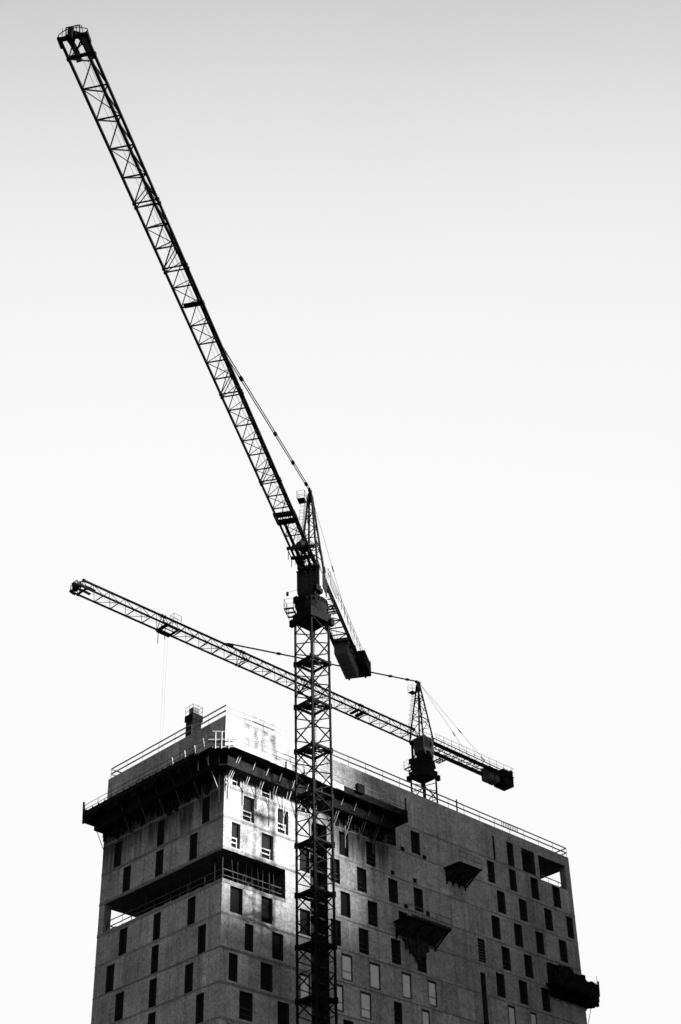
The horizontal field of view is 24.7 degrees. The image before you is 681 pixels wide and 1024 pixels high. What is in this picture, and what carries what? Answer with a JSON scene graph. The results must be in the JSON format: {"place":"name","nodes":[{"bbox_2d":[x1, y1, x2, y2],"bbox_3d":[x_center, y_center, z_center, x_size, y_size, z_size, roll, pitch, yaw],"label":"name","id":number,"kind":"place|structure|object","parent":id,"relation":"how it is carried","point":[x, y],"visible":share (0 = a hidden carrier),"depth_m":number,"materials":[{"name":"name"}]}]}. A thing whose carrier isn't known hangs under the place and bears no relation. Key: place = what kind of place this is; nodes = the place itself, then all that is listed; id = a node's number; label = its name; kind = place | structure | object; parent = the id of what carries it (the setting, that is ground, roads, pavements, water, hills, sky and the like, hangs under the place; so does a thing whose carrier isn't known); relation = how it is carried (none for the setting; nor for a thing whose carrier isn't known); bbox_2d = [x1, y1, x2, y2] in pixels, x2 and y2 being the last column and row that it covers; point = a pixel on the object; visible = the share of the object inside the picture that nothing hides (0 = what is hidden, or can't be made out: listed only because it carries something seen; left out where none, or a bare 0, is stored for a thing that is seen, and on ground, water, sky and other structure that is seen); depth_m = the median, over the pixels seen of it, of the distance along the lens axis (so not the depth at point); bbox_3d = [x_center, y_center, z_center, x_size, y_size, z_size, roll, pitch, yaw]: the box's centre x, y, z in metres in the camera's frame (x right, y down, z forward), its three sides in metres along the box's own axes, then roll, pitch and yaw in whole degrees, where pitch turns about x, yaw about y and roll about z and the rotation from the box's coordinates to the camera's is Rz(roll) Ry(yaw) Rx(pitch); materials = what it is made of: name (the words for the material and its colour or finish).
{"place":"outdoors","nodes":[
{"label":"outdoors","id":0,"kind":"place"},
{"bbox_2d":[184,703,202,736],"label":"roof lift tower","id":1,"kind":"structure","parent":0,"point":[193,716],"depth_m":154.87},
{"bbox_2d":[0,0,680,1023],"label":"sky","id":2,"kind":"structure","parent":0,"point":[436,244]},
{"bbox_3d":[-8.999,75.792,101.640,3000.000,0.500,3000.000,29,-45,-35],"label":"ground","id":3,"kind":"structure","parent":0,"visible":0},
{"bbox_2d":[57,24,370,1023],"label":"tower crane","id":4,"kind":"object","parent":3,"relation":"on","point":[311,606],"visible":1,"depth_m":137.43,"materials":[{"name":"metal"}]},
{"bbox_2d":[69,578,513,802],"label":"tower crane","id":5,"kind":"object","parent":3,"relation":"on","point":[422,767],"visible":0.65,"depth_m":199.42,"materials":[{"name":"black metal"}]},
{"bbox_2d":[91,704,586,1023],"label":"unfinished tower block","id":6,"kind":"structure","parent":3,"relation":"on","point":[206,899],"depth_m":143.32,"materials":[{"name":"concrete"}]},
{"bbox_2d":[105,963,114,992],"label":"window","id":7,"kind":"structure","parent":6,"relation":"in","point":[110,969],"depth_m":140.03,"materials":[{"name":"black glass"}]},
{"bbox_2d":[113,841,121,867],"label":"window","id":8,"kind":"structure","parent":6,"relation":"in","point":[118,846],"depth_m":147.04,"materials":[{"name":"black glass"}]},
{"bbox_2d":[114,991,123,1021],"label":"window","id":9,"kind":"structure","parent":6,"relation":"in","point":[119,1000],"depth_m":137.35,"materials":[{"name":"black glass"}]},
{"bbox_2d":[118,927,127,955],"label":"window","id":10,"kind":"structure","parent":6,"relation":"in","point":[123,932],"depth_m":140.85,"materials":[{"name":"black glass"}]},
{"bbox_2d":[122,865,130,892],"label":"window","id":11,"kind":"structure","parent":6,"relation":"in","point":[127,870],"depth_m":144.37,"materials":[{"name":"black glass"}]},
{"bbox_2d":[148,1011,155,1023],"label":"window","id":12,"kind":"structure","parent":6,"relation":"in","point":[151,1017],"depth_m":133.26,"materials":[{"name":"black glass"}]},
{"bbox_2d":[148,977,156,1007],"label":"window","id":13,"kind":"structure","parent":6,"relation":"in","point":[153,983],"depth_m":134.62,"materials":[{"name":"black glass"}]},
{"bbox_2d":[150,944,158,973],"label":"window","id":14,"kind":"structure","parent":6,"relation":"in","point":[155,949],"depth_m":136.32,"materials":[{"name":"black glass"}]},
{"bbox_2d":[152,911,160,940],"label":"window","id":15,"kind":"structure","parent":6,"relation":"in","point":[157,917],"depth_m":138.03,"materials":[{"name":"black glass"}]},
{"bbox_2d":[155,849,163,876],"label":"window","id":16,"kind":"structure","parent":6,"relation":"in","point":[160,854],"depth_m":141.54,"materials":[{"name":"black glass"}]},
{"bbox_2d":[157,819,164,846],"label":"window","id":17,"kind":"structure","parent":6,"relation":"in","point":[161,824],"depth_m":143.28,"materials":[{"name":"black glass"}]},
{"bbox_2d":[184,962,192,993],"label":"window","id":18,"kind":"structure","parent":6,"relation":"in","point":[188,986],"depth_m":131.77,"materials":[{"name":"black glass"}]},
{"bbox_2d":[187,896,195,925],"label":"window","id":19,"kind":"structure","parent":6,"relation":"in","point":[191,901],"depth_m":135.23,"materials":[{"name":"black glass"}]},
{"bbox_2d":[189,832,197,860],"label":"window","id":20,"kind":"structure","parent":6,"relation":"in","point":[193,838],"depth_m":138.77,"materials":[{"name":"black glass"}]},
{"bbox_2d":[195,992,203,1023],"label":"window","id":21,"kind":"structure","parent":6,"relation":"in","point":[200,997],"depth_m":129.13,"materials":[{"name":"black glass"}]},
{"bbox_2d":[197,924,205,954],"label":"window","id":22,"kind":"structure","parent":6,"relation":"in","point":[201,929],"depth_m":132.61,"materials":[{"name":"black glass"}]},
{"bbox_2d":[202,796,209,823],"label":"window","id":23,"kind":"structure","parent":6,"relation":"in","point":[206,801],"depth_m":139.55,"materials":[{"name":"black glass"}]},
{"bbox_2d":[228,952,237,981],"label":"window","id":24,"kind":"structure","parent":6,"relation":"in","point":[233,958],"depth_m":130.39,"materials":[{"name":"black glass"}]},
{"bbox_2d":[231,822,239,848],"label":"window","id":25,"kind":"structure","parent":6,"relation":"in","point":[235,837],"depth_m":137.32,"materials":[{"name":"glass"}]},
{"bbox_2d":[232,776,239,786],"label":"window","id":26,"kind":"structure","parent":6,"relation":"in","point":[235,781],"depth_m":140.27,"materials":[{"name":"glass"}]},
{"bbox_2d":[230,885,242,914],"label":"window","id":27,"kind":"structure","parent":6,"relation":"in","point":[236,894],"depth_m":133.98,"materials":[{"name":"black glass"}]},
{"bbox_2d":[82,731,407,857],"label":"climbing platform","id":28,"kind":"structure","parent":6,"relation":"attached to","point":[167,789],"depth_m":143.55,"materials":[{"name":"grey metal"}]},
{"bbox_2d":[239,990,252,1021],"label":"window","id":29,"kind":"structure","parent":6,"relation":"in","point":[245,998],"depth_m":129.47,"materials":[{"name":"black glass"}]},
{"bbox_2d":[244,923,252,951],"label":"window","id":30,"kind":"structure","parent":6,"relation":"in","point":[248,928],"depth_m":133.10,"materials":[{"name":"black glass"}]},
{"bbox_2d":[243,795,254,822],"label":"window","id":31,"kind":"structure","parent":6,"relation":"in","point":[249,803],"depth_m":139.93,"materials":[{"name":"glass"}]},
{"bbox_2d":[261,895,271,924],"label":"window","id":32,"kind":"structure","parent":6,"relation":"in","point":[266,903],"depth_m":135.99,"materials":[{"name":"black glass"}]},
{"bbox_2d":[260,962,272,991],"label":"window","id":33,"kind":"structure","parent":6,"relation":"in","point":[266,969],"depth_m":132.58,"materials":[{"name":"black glass"}]},
{"bbox_2d":[262,787,272,799],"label":"window","id":34,"kind":"structure","parent":6,"relation":"in","point":[265,792],"depth_m":142.41,"materials":[{"name":"glass"}]},
{"bbox_2d":[262,832,272,860],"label":"window","id":35,"kind":"structure","parent":6,"relation":"in","point":[267,840],"depth_m":139.50,"materials":[{"name":"glass"}]},
{"bbox_2d":[272,931,282,960],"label":"window","id":36,"kind":"structure","parent":6,"relation":"in","point":[277,939],"depth_m":134.99,"materials":[{"name":"black glass"}]},
{"bbox_2d":[278,808,288,835],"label":"window","id":37,"kind":"structure","parent":6,"relation":"in","point":[280,812],"depth_m":142.27,"materials":[{"name":"glass"}]},
{"bbox_2d":[278,1001,288,1023],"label":"window","id":38,"kind":"structure","parent":6,"relation":"in","point":[283,1008],"depth_m":132.09,"materials":[{"name":"black glass"}]},
{"bbox_2d":[299,802,308,811],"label":"window","id":39,"kind":"structure","parent":6,"relation":"in","point":[307,806],"depth_m":145.08,"materials":[{"name":"white"}]},
{"bbox_2d":[299,849,309,873],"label":"window","id":40,"kind":"structure","parent":6,"relation":"in","point":[303,864],"depth_m":142.03,"materials":[{"name":"grey glass"}]},
{"bbox_2d":[300,908,309,936],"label":"window","id":41,"kind":"structure","parent":6,"relation":"in","point":[303,915],"depth_m":138.67,"materials":[{"name":"black glass"}]},
{"bbox_2d":[299,972,310,998],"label":"window","id":42,"kind":"structure","parent":6,"relation":"in","point":[302,994],"depth_m":134.90,"materials":[{"name":"grey glass"}]},
{"bbox_2d":[330,857,339,883],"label":"window","id":43,"kind":"structure","parent":6,"relation":"in","point":[336,862],"depth_m":144.40,"materials":[{"name":"black glass"}]},
{"bbox_2d":[331,918,340,945],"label":"window","id":44,"kind":"structure","parent":6,"relation":"in","point":[338,923],"depth_m":140.85,"materials":[{"name":"black glass"}]},
{"bbox_2d":[333,982,343,1011],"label":"window","id":45,"kind":"structure","parent":6,"relation":"in","point":[340,1007],"depth_m":137.25,"materials":[{"name":"grey glass"}]},
{"bbox_2d":[339,831,348,856],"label":"window","id":46,"kind":"structure","parent":6,"relation":"in","point":[344,851],"depth_m":146.68,"materials":[{"name":"black glass"}]},
{"bbox_2d":[340,890,350,917],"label":"window","id":47,"kind":"structure","parent":6,"relation":"in","point":[345,897],"depth_m":143.32,"materials":[{"name":"black glass"}]},
{"bbox_2d":[341,952,352,981],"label":"window","id":48,"kind":"structure","parent":6,"relation":"in","point":[346,960],"depth_m":139.52,"materials":[{"name":"grey glass"}]},
{"bbox_2d":[343,1019,353,1023],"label":"window","id":49,"kind":"structure","parent":6,"relation":"in","point":[344,1021],"depth_m":136.89,"materials":[{"name":"black glass"}]},
{"bbox_2d":[357,867,366,892],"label":"window","id":50,"kind":"structure","parent":6,"relation":"in","point":[361,873],"depth_m":146.28,"materials":[{"name":"black glass"}]},
{"bbox_2d":[359,927,368,954],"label":"window","id":51,"kind":"structure","parent":6,"relation":"in","point":[363,933],"depth_m":142.83,"materials":[{"name":"black glass"}]},
{"bbox_2d":[360,990,371,1019],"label":"window","id":52,"kind":"structure","parent":6,"relation":"in","point":[365,998],"depth_m":139.08,"materials":[{"name":"grey glass"}]},
{"bbox_2d":[366,841,375,866],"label":"window","id":53,"kind":"structure","parent":6,"relation":"in","point":[370,857],"depth_m":148.77,"materials":[{"name":"black glass"}]},
{"bbox_2d":[368,900,377,926],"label":"window","id":54,"kind":"structure","parent":6,"relation":"in","point":[372,906],"depth_m":145.29,"materials":[{"name":"black glass"}]},
{"bbox_2d":[369,961,380,989],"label":"window","id":55,"kind":"structure","parent":6,"relation":"in","point":[374,969],"depth_m":141.58,"materials":[{"name":"grey glass"}]},
{"bbox_2d":[387,828,395,845],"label":"window","id":56,"kind":"structure","parent":6,"relation":"in","point":[391,837],"depth_m":151.96,"materials":[{"name":"black glass"}]},
{"bbox_2d":[388,878,397,903],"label":"window","id":57,"kind":"structure","parent":6,"relation":"in","point":[392,884],"depth_m":148.77,"materials":[{"name":"black glass"}]},
{"bbox_2d":[391,938,400,964],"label":"window","id":58,"kind":"structure","parent":6,"relation":"in","point":[395,944],"depth_m":145.29,"materials":[{"name":"black glass"}]},
{"bbox_2d":[394,1001,402,1023],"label":"window","id":59,"kind":"structure","parent":6,"relation":"in","point":[397,1006],"depth_m":141.85,"materials":[{"name":"black glass"}]},
{"bbox_2d":[398,910,407,918],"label":"window","id":60,"kind":"structure","parent":6,"relation":"in","point":[401,914],"depth_m":148.12,"materials":[{"name":"black glass"}]},
{"bbox_2d":[401,971,411,999],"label":"window","id":61,"kind":"structure","parent":6,"relation":"in","point":[405,978],"depth_m":143.98,"materials":[{"name":"grey glass"}]},
{"bbox_2d":[410,830,419,854],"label":"window","id":62,"kind":"structure","parent":6,"relation":"in","point":[415,841],"depth_m":154.24,"materials":[{"name":"black glass"}]},
{"bbox_2d":[414,887,423,912],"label":"window","id":63,"kind":"structure","parent":6,"relation":"in","point":[418,893],"depth_m":150.82,"materials":[{"name":"black glass"}]},
{"bbox_2d":[417,959,426,972],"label":"window","id":64,"kind":"structure","parent":6,"relation":"in","point":[422,967],"depth_m":146.93,"materials":[{"name":"black glass"}]},
{"bbox_2d":[393,904,451,963],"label":"bracket platform","id":65,"kind":"structure","parent":6,"relation":"attached to","point":[420,935],"depth_m":146.76,"materials":[{"name":"black metal"}]},
{"bbox_2d":[421,1008,429,1023],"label":"window","id":66,"kind":"structure","parent":6,"relation":"in","point":[425,1014],"depth_m":143.95,"materials":[{"name":"grey glass"}]},
{"bbox_2d":[427,979,436,1006],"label":"window","id":67,"kind":"structure","parent":6,"relation":"in","point":[431,985],"depth_m":146.00,"materials":[{"name":"grey glass"}]},
{"bbox_2d":[444,850,481,890],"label":"bracket platform","id":68,"kind":"structure","parent":6,"relation":"attached to","point":[462,873],"depth_m":154.96,"materials":[{"name":"black metal"}]},
{"bbox_2d":[477,938,485,962],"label":"window","id":69,"kind":"structure","parent":6,"relation":"in","point":[481,946],"depth_m":153.98,"materials":[{"name":"black glass"}]},
{"bbox_2d":[487,860,495,883],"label":"window","id":70,"kind":"structure","parent":6,"relation":"in","point":[490,865],"depth_m":160.74,"materials":[{"name":"black glass"}]},
{"bbox_2d":[492,836,495,859],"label":"window","id":71,"kind":"structure","parent":6,"relation":"in","point":[492,836],"depth_m":162.68,"materials":[{"name":"black glass"}]},
{"bbox_2d":[491,915,500,939],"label":"window","id":72,"kind":"structure","parent":6,"relation":"in","point":[495,920],"depth_m":157.32,"materials":[{"name":"black glass"}]},
{"bbox_2d":[496,972,505,997],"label":"window","id":73,"kind":"structure","parent":6,"relation":"in","point":[500,981],"depth_m":153.83,"materials":[{"name":"black glass"}]},
{"bbox_2d":[497,890,505,913],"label":"window","id":74,"kind":"structure","parent":6,"relation":"in","point":[500,895],"depth_m":159.72,"materials":[{"name":"black glass"}]},
{"bbox_2d":[501,946,510,970],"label":"window","id":75,"kind":"structure","parent":6,"relation":"in","point":[505,951],"depth_m":156.25,"materials":[{"name":"black glass"}]},
{"bbox_2d":[506,842,514,866],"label":"window","id":76,"kind":"structure","parent":6,"relation":"in","point":[510,854],"depth_m":164.57,"materials":[{"name":"black glass"}]},
{"bbox_2d":[507,1004,515,1023],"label":"window","id":77,"kind":"structure","parent":6,"relation":"in","point":[511,1009],"depth_m":152.74,"materials":[{"name":"grey glass"}]},
{"bbox_2d":[509,868,516,891],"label":"window","id":78,"kind":"structure","parent":6,"relation":"in","point":[512,873],"depth_m":162.72,"materials":[{"name":"black glass"}]},
{"bbox_2d":[514,923,523,947],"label":"window","id":79,"kind":"structure","parent":6,"relation":"in","point":[517,928],"depth_m":159.30,"materials":[{"name":"black glass"}]},
{"bbox_2d":[518,898,527,921],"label":"window","id":80,"kind":"structure","parent":6,"relation":"in","point":[522,903],"depth_m":161.69,"materials":[{"name":"black glass"}]},
{"bbox_2d":[519,980,528,1005],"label":"window","id":81,"kind":"structure","parent":6,"relation":"in","point":[522,985],"depth_m":155.80,"materials":[{"name":"black glass"}]},
{"bbox_2d":[521,848,535,875],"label":"window","id":82,"kind":"structure","parent":6,"relation":"in","point":[528,862],"depth_m":166.37,"materials":[{"name":"black glass"}]},
{"bbox_2d":[524,954,533,978],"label":"window","id":83,"kind":"structure","parent":6,"relation":"in","point":[527,959],"depth_m":158.25,"materials":[{"name":"black glass"}]},
{"bbox_2d":[530,1011,536,1023],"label":"window","id":84,"kind":"structure","parent":6,"relation":"in","point":[533,1017],"depth_m":154.85,"materials":[{"name":"grey glass"}]},
{"bbox_2d":[530,877,539,900],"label":"window","id":85,"kind":"structure","parent":6,"relation":"in","point":[534,882],"depth_m":164.75,"materials":[{"name":"black glass"}]},
{"bbox_2d":[535,931,544,954],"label":"window","id":86,"kind":"structure","parent":6,"relation":"in","point":[539,936],"depth_m":161.25,"materials":[{"name":"black glass"}]},
{"bbox_2d":[541,987,550,1012],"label":"window","id":87,"kind":"structure","parent":6,"relation":"in","point":[545,992],"depth_m":157.82,"materials":[{"name":"black glass"}]},
{"bbox_2d":[544,908,553,931],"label":"window","id":88,"kind":"structure","parent":6,"relation":"in","point":[548,913],"depth_m":164.07,"materials":[{"name":"black glass"}]},
{"bbox_2d":[552,885,561,908],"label":"window","id":89,"kind":"structure","parent":6,"relation":"in","point":[556,891],"depth_m":166.84,"materials":[{"name":"black glass"}]},
{"bbox_2d":[558,939,567,962],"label":"window","id":90,"kind":"structure","parent":6,"relation":"in","point":[562,944],"depth_m":163.43,"materials":[{"name":"black glass"}]},
{"bbox_2d":[566,916,574,938],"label":"window","id":91,"kind":"structure","parent":6,"relation":"in","point":[569,920],"depth_m":166.13,"materials":[{"name":"black glass"}]},
{"bbox_2d":[546,962,599,1022],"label":"end platform","id":92,"kind":"structure","parent":6,"relation":"attached to","point":[564,983],"depth_m":159.82,"materials":[{"name":"grey metal"}]}
]}

